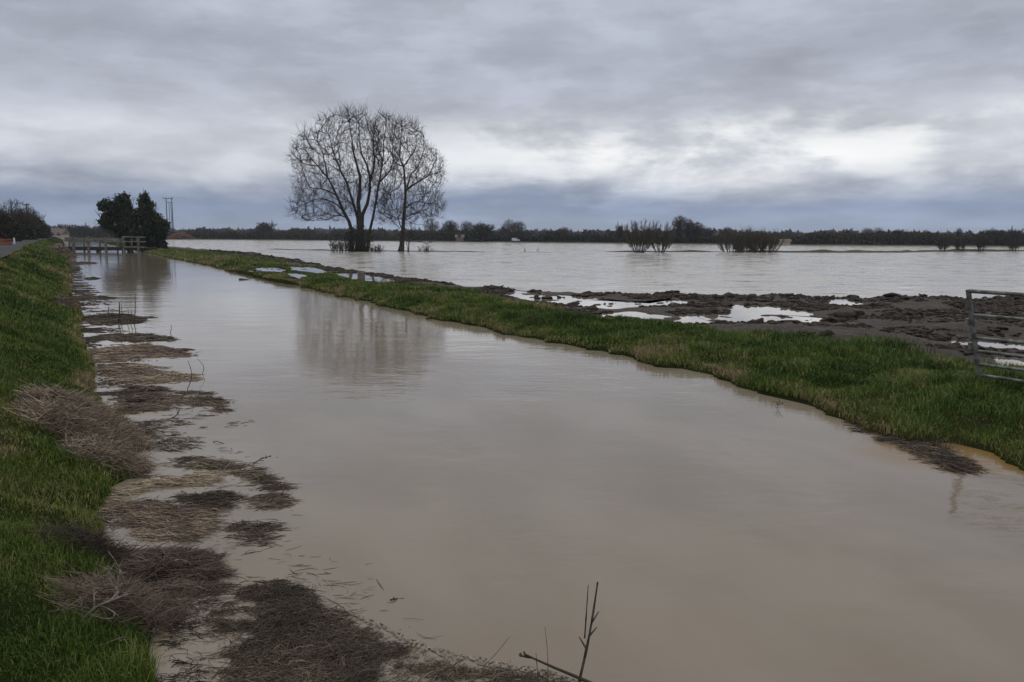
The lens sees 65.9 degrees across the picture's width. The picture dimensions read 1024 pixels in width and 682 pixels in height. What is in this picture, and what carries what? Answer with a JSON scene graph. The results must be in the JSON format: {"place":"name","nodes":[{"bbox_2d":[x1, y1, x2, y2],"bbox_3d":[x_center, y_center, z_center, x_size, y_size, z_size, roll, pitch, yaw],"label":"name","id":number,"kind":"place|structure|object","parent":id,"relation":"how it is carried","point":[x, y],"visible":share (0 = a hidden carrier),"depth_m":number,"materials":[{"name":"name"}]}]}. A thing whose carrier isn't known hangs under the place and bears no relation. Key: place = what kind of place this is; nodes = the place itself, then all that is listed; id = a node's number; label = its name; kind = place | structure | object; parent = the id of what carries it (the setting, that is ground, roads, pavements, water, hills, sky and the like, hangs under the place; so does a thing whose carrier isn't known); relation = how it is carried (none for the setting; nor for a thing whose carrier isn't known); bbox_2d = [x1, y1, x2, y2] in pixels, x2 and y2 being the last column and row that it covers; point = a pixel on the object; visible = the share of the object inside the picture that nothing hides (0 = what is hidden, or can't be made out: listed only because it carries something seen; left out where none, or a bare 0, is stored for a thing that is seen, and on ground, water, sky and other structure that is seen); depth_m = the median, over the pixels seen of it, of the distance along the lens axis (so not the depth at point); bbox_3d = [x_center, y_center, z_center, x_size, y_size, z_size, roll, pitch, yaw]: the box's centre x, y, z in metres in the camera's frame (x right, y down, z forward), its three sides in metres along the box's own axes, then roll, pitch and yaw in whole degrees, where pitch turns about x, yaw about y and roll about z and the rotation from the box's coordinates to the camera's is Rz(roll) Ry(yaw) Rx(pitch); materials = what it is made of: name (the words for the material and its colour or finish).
{"place":"outdoors","nodes":[
{"label":"outdoors","id":0,"kind":"place"},
{"bbox_2d":[0,236,54,257],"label":"road","id":1,"kind":"structure","parent":0,"point":[6,249],"depth_m":55.76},
{"bbox_2d":[279,249,475,251],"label":"field bank","id":2,"kind":"structure","parent":0,"point":[382,250],"depth_m":111.28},
{"bbox_2d":[0,237,1023,681],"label":"ground","id":3,"kind":"structure","parent":0,"point":[876,331],"depth_m":11.27,"materials":[{"name":"plant"}]},
{"bbox_2d":[0,209,21,241],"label":"bushy tree","id":4,"kind":"object","parent":3,"relation":"on","point":[9,229],"visible":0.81,"depth_m":90.68,"materials":[{"name":"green plant"}]},
{"bbox_2d":[0,198,39,231],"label":"bare tree","id":5,"kind":"object","parent":3,"relation":"on","point":[19,220],"visible":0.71,"depth_m":108.70,"materials":[{"name":"grey plant"}]},
{"bbox_2d":[13,209,39,239],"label":"bushy tree","id":6,"kind":"object","parent":3,"relation":"on","point":[27,234],"visible":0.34,"depth_m":116.38,"materials":[{"name":"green plant"}]},
{"bbox_2d":[19,207,40,229],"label":"bare tree","id":7,"kind":"object","parent":3,"relation":"on","point":[37,224],"visible":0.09,"depth_m":133.63,"materials":[{"name":"grey plant"}]},
{"bbox_2d":[49,242,76,257],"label":"straw heap","id":8,"kind":"object","parent":3,"relation":"on","point":[59,248],"visible":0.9,"depth_m":73.11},
{"bbox_2d":[50,292,82,309],"bbox_3d":[-12.986,-1.073,23.051,0.835,0.645,5.520,-4,9,-29],"label":"straw heap","id":9,"kind":"object","parent":3,"relation":"on","point":[66,299],"visible":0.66,"depth_m":22.08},
{"bbox_2d":[14,494,149,569],"bbox_3d":[-2.787,1.352,5.247,0.917,0.633,0.575,-4,9,-27],"label":"straw heap","id":10,"kind":"object","parent":3,"relation":"on","point":[79,533],"visible":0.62,"depth_m":5.18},
{"bbox_2d":[4,374,163,452],"bbox_3d":[-4.389,0.823,7.982,1.472,0.949,1.500,0,8,0],"label":"straw heap","id":11,"kind":"object","parent":3,"relation":"on","point":[61,411],"visible":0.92,"depth_m":7.83,"materials":[{"name":"plant"}]},
{"bbox_2d":[0,238,178,681],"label":"bank grass","id":12,"kind":"structure","parent":3,"relation":"on","point":[41,262],"depth_m":6.28,"materials":[{"name":"plant"}]},
{"bbox_2d":[34,214,49,238],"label":"bushy tree","id":13,"kind":"object","parent":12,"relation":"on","point":[42,231],"visible":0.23,"depth_m":148.45,"materials":[{"name":"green plant"}]},
{"bbox_2d":[64,236,156,251],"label":"timber bridge","id":14,"kind":"structure","parent":3,"relation":"on","point":[123,248],"depth_m":95.81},
{"bbox_2d":[55,425,168,480],"bbox_3d":[-3.784,1.091,7.339,1.036,0.570,0.972,0,8,0],"label":"straw heap","id":15,"kind":"object","parent":3,"relation":"on","point":[100,448],"visible":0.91,"depth_m":7.26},
{"bbox_2d":[93,191,139,250],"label":"evergreen bush","id":16,"kind":"object","parent":3,"relation":"on","point":[118,214],"visible":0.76,"depth_m":100.98,"materials":[{"name":"green plant"}]},
{"bbox_2d":[34,559,201,640],"bbox_3d":[-2.193,1.508,4.479,0.879,0.574,0.776,-4,8,-27],"label":"straw heap","id":17,"kind":"object","parent":3,"relation":"on","point":[155,609],"visible":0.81,"depth_m":4.37,"materials":[{"name":"plant"}]},
{"bbox_2d":[76,586,130,622],"bbox_3d":[-2.201,1.444,4.188,0.309,0.229,0.207,-2,8,-16],"label":"dead branch","id":18,"kind":"object","parent":17,"relation":"on","point":[113,598],"visible":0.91,"depth_m":4.20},
{"bbox_2d":[106,560,138,603],"bbox_3d":[-2.192,1.370,4.357,0.232,0.288,0.133,-5,9,-33],"label":"dead branch","id":19,"kind":"object","parent":17,"relation":"on","point":[117,581],"visible":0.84,"depth_m":4.36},
{"bbox_2d":[128,190,170,251],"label":"evergreen bush","id":20,"kind":"object","parent":3,"relation":"on","point":[153,227],"visible":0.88,"depth_m":99.22,"materials":[{"name":"green plant"}]},
{"bbox_2d":[251,267,285,271],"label":"puddle","id":21,"kind":"object","parent":3,"relation":"on","point":[264,269],"visible":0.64,"depth_m":45.91,"materials":[{"name":"liquid"}]},
{"bbox_2d":[288,273,309,277],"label":"puddle","id":22,"kind":"object","parent":3,"relation":"on","point":[297,275],"visible":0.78,"depth_m":39.17,"materials":[{"name":"liquid"}]},
{"bbox_2d":[284,266,328,272],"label":"puddle","id":23,"kind":"object","parent":3,"relation":"on","point":[312,270],"visible":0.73,"depth_m":46.08,"materials":[{"name":"liquid"}]},
{"bbox_2d":[283,100,386,250],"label":"ash tree","id":24,"kind":"object","parent":3,"relation":"on","point":[359,214],"visible":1,"depth_m":107.40,"materials":[{"name":"brown plant"}]},
{"bbox_2d":[335,272,396,282],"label":"puddle","id":25,"kind":"object","parent":3,"relation":"on","point":[361,276],"visible":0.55,"depth_m":37.56,"materials":[{"name":"liquid"}]},
{"bbox_2d":[363,104,402,250],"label":"ash tree","id":26,"kind":"object","parent":3,"relation":"on","point":[382,165],"visible":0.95,"depth_m":107.45,"materials":[{"name":"brown plant"}]},
{"bbox_2d":[371,113,449,251],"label":"ash tree","id":27,"kind":"object","parent":3,"relation":"on","point":[422,157],"visible":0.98,"depth_m":107.83,"materials":[{"name":"brown plant"}]},
{"bbox_2d":[400,220,431,251],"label":"ash sapling","id":28,"kind":"object","parent":3,"relation":"on","point":[408,241],"visible":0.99,"depth_m":109.10,"materials":[{"name":"brown plant"}]},
{"bbox_2d":[519,651,591,681],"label":"dead branch","id":29,"kind":"object","parent":3,"relation":"on","point":[558,669],"visible":1,"depth_m":2.95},
{"bbox_2d":[578,581,598,681],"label":"dry weed","id":30,"kind":"object","parent":29,"relation":"on","point":[590,633],"visible":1,"depth_m":2.92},
{"bbox_2d":[584,585,588,637],"bbox_3d":[0.276,1.006,2.938,0.014,0.210,0.006,0,8,0],"label":"dry weed","id":31,"kind":"object","parent":30,"relation":"attached to","point":[586,615],"visible":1,"depth_m":2.94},
{"bbox_2d":[143,247,1023,468],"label":"berm grass","id":32,"kind":"structure","parent":3,"relation":"on","point":[474,310],"depth_m":13.63,"materials":[{"name":"plant"}]},
{"bbox_2d":[196,249,1023,366],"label":"mud clods","id":33,"kind":"object","parent":3,"relation":"on","point":[1011,309],"visible":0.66,"depth_m":23.90,"materials":[{"name":"soil"}]},
{"bbox_2d":[598,311,709,323],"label":"puddle","id":34,"kind":"object","parent":3,"relation":"on","point":[688,318],"visible":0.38,"depth_m":21.50,"materials":[{"name":"liquid"}]},
{"bbox_2d":[775,355,811,368],"bbox_3d":[4.383,0.318,12.090,0.744,0.208,0.744,7,10,41],"label":"grass tuft","id":35,"kind":"object","parent":3,"relation":"on","point":[795,362],"visible":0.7,"depth_m":12.06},
{"bbox_2d":[828,298,864,304],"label":"puddle","id":36,"kind":"object","parent":3,"relation":"on","point":[845,301],"visible":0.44,"depth_m":26.33,"materials":[{"name":"liquid"}]},
{"bbox_2d":[894,361,945,385],"bbox_3d":[5.406,0.436,10.706,0.923,0.362,1.002,0,8,0],"label":"grass tuft","id":37,"kind":"object","parent":3,"relation":"on","point":[908,374],"visible":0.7,"depth_m":10.71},
{"bbox_2d":[911,434,961,450],"bbox_3d":[4.586,1.107,8.469,0.925,0.250,0.830,0,8,0],"label":"grass tuft","id":38,"kind":"object","parent":3,"relation":"on","point":[938,442],"visible":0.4,"depth_m":8.48,"materials":[{"name":"plant"}]},
{"bbox_2d":[954,366,987,385],"bbox_3d":[6.086,0.436,10.495,0.768,0.329,0.859,7,10,43],"label":"grass tuft","id":39,"kind":"object","parent":3,"relation":"on","point":[974,377],"visible":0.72,"depth_m":10.46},
{"bbox_2d":[965,289,1023,382],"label":"field gate","id":40,"kind":"structure","parent":3,"relation":"on","point":[970,322],"depth_m":10.29,"materials":[{"name":"metal"}]},
{"bbox_2d":[993,357,1023,365],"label":"puddle","id":41,"kind":"object","parent":3,"relation":"on","point":[1018,361],"visible":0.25,"depth_m":14.00,"materials":[{"name":"liquid"}]},
{"bbox_2d":[0,0,1023,233],"label":"sky","id":42,"kind":"structure","parent":0,"point":[807,116],"materials":[{"name":"grey"}]},
{"bbox_2d":[63,240,1023,681],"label":"channel water","id":43,"kind":"structure","parent":0,"point":[473,490],"depth_m":6.55,"materials":[{"name":"liquid"}]},
{"bbox_2d":[78,295,116,299],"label":"reed raft","id":44,"kind":"object","parent":43,"relation":"on","point":[89,297],"visible":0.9,"depth_m":27.24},
{"bbox_2d":[82,313,155,324],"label":"reed raft","id":45,"kind":"object","parent":43,"relation":"on","point":[109,318],"visible":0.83,"depth_m":20.36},
{"bbox_2d":[93,333,179,341],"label":"reed raft","id":46,"kind":"object","parent":43,"relation":"on","point":[133,337],"visible":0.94,"depth_m":16.77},
{"bbox_2d":[100,384,187,411],"bbox_3d":[-4.959,0.754,10.754,1.473,0.130,1.899,0,8,0],"label":"reed raft","id":47,"kind":"object","parent":43,"relation":"on","point":[146,397],"visible":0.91,"depth_m":10.53,"materials":[{"name":"plant"}]},
{"bbox_2d":[89,343,200,362],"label":"reed raft","id":48,"kind":"object","parent":43,"relation":"on","point":[120,353],"visible":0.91,"depth_m":14.61,"materials":[{"name":"plant"}]},
{"bbox_2d":[94,363,202,384],"bbox_3d":[-5.829,0.508,12.604,2.415,0.125,2.058,0,8,0],"label":"reed raft","id":49,"kind":"object","parent":43,"relation":"on","point":[129,371],"visible":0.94,"depth_m":12.32,"materials":[{"name":"plant"}]},
{"bbox_2d":[94,492,233,545],"bbox_3d":[-2.921,1.379,6.189,1.574,0.122,1.203,0,8,0],"label":"straw raft","id":50,"kind":"object","parent":43,"relation":"on","point":[184,523],"visible":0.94,"depth_m":6.10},
{"bbox_2d":[108,469,231,496],"bbox_3d":[-3.146,1.275,6.991,1.177,0.109,0.880,0,8,0],"label":"straw raft","id":51,"kind":"object","parent":43,"relation":"on","point":[195,479],"visible":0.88,"depth_m":7.00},
{"bbox_2d":[114,542,243,600],"bbox_3d":[-2.242,1.488,5.191,1.141,0.169,0.896,0,8,0],"label":"straw raft","id":52,"kind":"object","parent":43,"relation":"on","point":[202,572],"visible":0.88,"depth_m":5.11,"materials":[{"name":"plant"}]},
{"bbox_2d":[150,599,220,681],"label":"weed raft","id":53,"kind":"object","parent":43,"relation":"on","point":[175,643],"visible":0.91,"depth_m":4.12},
{"bbox_2d":[167,390,236,412],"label":"reed raft","id":54,"kind":"object","parent":43,"relation":"on","point":[201,400],"visible":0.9,"depth_m":10.49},
{"bbox_2d":[168,489,248,508],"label":"weed raft","id":55,"kind":"object","parent":43,"relation":"on","point":[207,499],"visible":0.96,"depth_m":6.61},
{"bbox_2d":[168,455,301,511],"bbox_3d":[-2.572,1.266,7.136,1.743,0.095,1.675,0,8,0],"label":"weed raft","id":56,"kind":"object","parent":43,"relation":"on","point":[215,464],"visible":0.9,"depth_m":7.16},
{"bbox_2d":[215,519,291,555],"bbox_3d":[-1.978,1.423,5.918,0.993,0.073,0.623,8,10,44],"label":"weed raft","id":57,"kind":"object","parent":43,"relation":"on","point":[248,527],"visible":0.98,"depth_m":5.89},
{"bbox_2d":[69,260,460,681],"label":"drift litter","id":58,"kind":"object","parent":43,"relation":"on","point":[88,339],"visible":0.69,"depth_m":8.29,"materials":[{"name":"plant"}]},
{"bbox_2d":[202,577,569,681],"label":"straw raft","id":59,"kind":"object","parent":43,"relation":"on","point":[309,649],"visible":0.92,"depth_m":4.19,"materials":[{"name":"plant"}]},
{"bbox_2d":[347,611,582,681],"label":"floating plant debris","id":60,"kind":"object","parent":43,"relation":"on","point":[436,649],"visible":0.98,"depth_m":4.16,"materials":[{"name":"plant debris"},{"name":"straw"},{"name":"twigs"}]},
{"bbox_2d":[842,420,990,475],"bbox_3d":[4.304,1.094,8.597,0.770,0.101,2.498,0,8,-5],"label":"weed raft","id":61,"kind":"object","parent":43,"relation":"on","point":[948,458],"visible":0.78,"depth_m":8.08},
{"bbox_2d":[69,235,1023,246],"bbox_3d":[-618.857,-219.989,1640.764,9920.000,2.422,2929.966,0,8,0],"label":"field","id":62,"kind":"structure","parent":0,"point":[817,244],"depth_m":257.69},
{"bbox_2d":[51,226,69,238],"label":"cottage","id":63,"kind":"structure","parent":62,"relation":"on","point":[62,232],"depth_m":298.60,"materials":[{"name":"tile"}]},
{"bbox_2d":[71,222,91,237],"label":"bushy tree","id":64,"kind":"object","parent":62,"relation":"on","point":[81,231],"visible":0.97,"depth_m":357.96,"materials":[{"name":"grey plant"}]},
{"bbox_2d":[59,224,115,237],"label":"hedgerow","id":65,"kind":"object","parent":62,"relation":"on","point":[96,232],"visible":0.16,"depth_m":362.42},
{"bbox_2d":[253,220,277,238],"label":"bushy tree","id":66,"kind":"object","parent":62,"relation":"on","point":[262,228],"visible":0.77,"depth_m":331.35,"materials":[{"name":"grey plant"}]},
{"bbox_2d":[167,229,417,240],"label":"hedgerow","id":67,"kind":"object","parent":62,"relation":"on","point":[296,234],"visible":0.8,"depth_m":326.37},
{"bbox_2d":[423,219,439,232],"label":"bare tree","id":68,"kind":"object","parent":62,"relation":"on","point":[434,225],"visible":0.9,"depth_m":305.94,"materials":[{"name":"grey plant"}]},
{"bbox_2d":[414,227,467,240],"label":"hedgerow","id":69,"kind":"object","parent":62,"relation":"on","point":[441,234],"visible":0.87,"depth_m":297.79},
{"bbox_2d":[441,220,459,238],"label":"ivy clad tree","id":70,"kind":"object","parent":62,"relation":"on","point":[450,227],"visible":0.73,"depth_m":298.80,"materials":[{"name":"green plant"}]},
{"bbox_2d":[455,235,464,241],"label":"cottage","id":71,"kind":"structure","parent":62,"relation":"on","point":[459,238],"depth_m":283.69,"materials":[{"name":"brick"}]},
{"bbox_2d":[460,221,471,238],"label":"bare tree","id":72,"kind":"object","parent":62,"relation":"on","point":[464,227],"visible":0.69,"depth_m":298.72,"materials":[{"name":"grey plant"}]},
{"bbox_2d":[466,222,499,241],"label":"bushy tree","id":73,"kind":"object","parent":62,"relation":"on","point":[483,232],"visible":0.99,"depth_m":285.13,"materials":[{"name":"grey plant"}]},
{"bbox_2d":[501,219,515,236],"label":"bare tree","id":74,"kind":"object","parent":62,"relation":"on","point":[506,229],"visible":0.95,"depth_m":284.00,"materials":[{"name":"grey plant"}]},
{"bbox_2d":[511,220,526,235],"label":"bare tree","id":75,"kind":"object","parent":62,"relation":"on","point":[518,228],"visible":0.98,"depth_m":281.69,"materials":[{"name":"grey plant"}]},
{"bbox_2d":[50,224,1005,240],"bbox_3d":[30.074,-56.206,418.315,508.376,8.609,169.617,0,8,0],"label":"woodland","id":76,"kind":"object","parent":62,"relation":"on","point":[382,231],"visible":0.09,"depth_m":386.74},
{"bbox_2d":[468,233,606,241],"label":"hedgerow","id":77,"kind":"object","parent":62,"relation":"on","point":[572,237],"visible":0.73,"depth_m":271.09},
{"bbox_2d":[533,228,562,241],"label":"bushy tree","id":78,"kind":"object","parent":62,"relation":"on","point":[548,234],"visible":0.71,"depth_m":274.19,"materials":[{"name":"black plant"}]},
{"bbox_2d":[672,215,687,242],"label":"ivy clad tree","id":79,"kind":"object","parent":62,"relation":"on","point":[679,227],"visible":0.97,"depth_m":247.10,"materials":[{"name":"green plant"}]},
{"bbox_2d":[683,218,693,237],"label":"ivy clad tree","id":80,"kind":"object","parent":62,"relation":"on","point":[687,233],"visible":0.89,"depth_m":247.88,"materials":[{"name":"grey plant"}]},
{"bbox_2d":[687,221,707,241],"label":"ivy clad tree","id":81,"kind":"object","parent":62,"relation":"on","point":[697,230],"visible":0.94,"depth_m":246.23,"materials":[{"name":"grey plant"}]},
{"bbox_2d":[594,234,815,243],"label":"hedgerow","id":82,"kind":"object","parent":62,"relation":"on","point":[705,238],"visible":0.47,"depth_m":243.64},
{"bbox_2d":[779,239,791,244],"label":"cottage","id":83,"kind":"structure","parent":62,"relation":"on","point":[786,241],"depth_m":224.27,"materials":[{"name":"tile"}]},
{"bbox_2d":[886,228,906,244],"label":"bushy tree","id":84,"kind":"object","parent":62,"relation":"on","point":[899,232],"visible":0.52,"depth_m":226.25,"materials":[{"name":"black plant"}]},
{"bbox_2d":[801,230,1023,245],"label":"hedgerow","id":85,"kind":"object","parent":62,"relation":"on","point":[841,238],"visible":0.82,"depth_m":224.72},
{"bbox_2d":[977,228,1014,245],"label":"bushy tree","id":86,"kind":"object","parent":62,"relation":"on","point":[990,232],"visible":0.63,"depth_m":222.84,"materials":[{"name":"black plant"}]},
{"bbox_2d":[1007,225,1023,245],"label":"bushy tree","id":87,"kind":"object","parent":62,"relation":"on","point":[1019,232],"visible":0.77,"depth_m":222.20,"materials":[{"name":"black plant"}]},
{"bbox_2d":[112,239,1023,298],"bbox_3d":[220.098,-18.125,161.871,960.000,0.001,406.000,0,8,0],"label":"flood water","id":88,"kind":"structure","parent":0,"point":[580,267],"depth_m":58.92,"materials":[{"name":"liquid"}]},
{"bbox_2d":[167,232,200,238],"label":"reed bed","id":89,"kind":"object","parent":88,"relation":"on","point":[182,235],"visible":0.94,"depth_m":340.42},
{"bbox_2d":[328,239,351,251],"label":"brushwood","id":90,"kind":"object","parent":88,"relation":"in","point":[340,246],"visible":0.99,"depth_m":104.64,"materials":[{"name":"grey plant"}]},
{"bbox_2d":[342,224,373,251],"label":"ivy thicket","id":91,"kind":"object","parent":88,"relation":"on","point":[361,239],"visible":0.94,"depth_m":106.41,"materials":[{"name":"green plant"}]},
{"bbox_2d":[369,245,383,251],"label":"brushwood","id":92,"kind":"object","parent":88,"relation":"on","point":[378,249],"visible":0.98,"depth_m":105.74,"materials":[{"name":"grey plant"}]},
{"bbox_2d":[614,222,623,242],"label":"bushy tree","id":93,"kind":"object","parent":88,"relation":"on","point":[619,234],"visible":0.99,"depth_m":255.08,"materials":[{"name":"black plant"}]},
{"bbox_2d":[622,219,659,252],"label":"willow","id":94,"kind":"object","parent":88,"relation":"in","point":[648,241],"visible":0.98,"depth_m":110.58,"materials":[{"name":"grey plant"}]},
{"bbox_2d":[646,220,677,252],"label":"willow","id":95,"kind":"object","parent":88,"relation":"in","point":[666,240],"visible":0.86,"depth_m":111.01,"materials":[{"name":"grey plant"}]},
{"bbox_2d":[714,227,753,252],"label":"willow","id":96,"kind":"object","parent":88,"relation":"in","point":[741,243],"visible":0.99,"depth_m":114.14,"materials":[{"name":"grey plant"}]},
{"bbox_2d":[729,227,773,252],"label":"willow","id":97,"kind":"object","parent":88,"relation":"in","point":[754,242],"visible":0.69,"depth_m":114.86,"materials":[{"name":"black plant"}]},
{"bbox_2d":[747,228,785,252],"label":"willow","id":98,"kind":"object","parent":88,"relation":"in","point":[770,245],"visible":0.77,"depth_m":115.22,"materials":[{"name":"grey plant"}]},
{"bbox_2d":[608,250,720,251],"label":"field bank","id":99,"kind":"structure","parent":0,"point":[670,251],"depth_m":117.05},
{"bbox_2d":[729,249,1023,252],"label":"field bank","id":100,"kind":"structure","parent":0,"point":[902,251],"depth_m":120.40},
{"bbox_2d":[936,239,950,250],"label":"bank shrub","id":101,"kind":"object","parent":100,"relation":"on","point":[944,246],"visible":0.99,"depth_m":132.01,"materials":[{"name":"black plant"}]},
{"bbox_2d":[954,239,966,249],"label":"bank shrub","id":102,"kind":"object","parent":100,"relation":"on","point":[959,245],"visible":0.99,"depth_m":133.28,"materials":[{"name":"black plant"}]},
{"bbox_2d":[972,238,987,251],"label":"bank shrub","id":103,"kind":"object","parent":100,"relation":"on","point":[979,244],"visible":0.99,"depth_m":134.08,"materials":[{"name":"black plant"}]},
{"bbox_2d":[1006,239,1021,251],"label":"bank shrub","id":104,"kind":"object","parent":100,"relation":"on","point":[1012,244],"visible":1,"depth_m":136.06,"materials":[{"name":"black plant"}]},
{"label":"mud pools","id":105,"kind":"structure","parent":0,"visible":0},
{"bbox_2d":[506,290,695,308],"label":"puddle","id":106,"kind":"object","parent":105,"relation":"on","point":[590,301],"visible":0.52,"depth_m":26.34,"materials":[{"name":"liquid"}]},
{"bbox_2d":[699,304,856,325],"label":"puddle","id":107,"kind":"object","parent":105,"relation":"on","point":[742,313],"visible":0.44,"depth_m":22.09,"materials":[{"name":"liquid"}]},
{"bbox_2d":[943,340,1023,349],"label":"puddle","id":108,"kind":"object","parent":105,"relation":"on","point":[994,344],"visible":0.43,"depth_m":16.12,"materials":[{"name":"liquid"}]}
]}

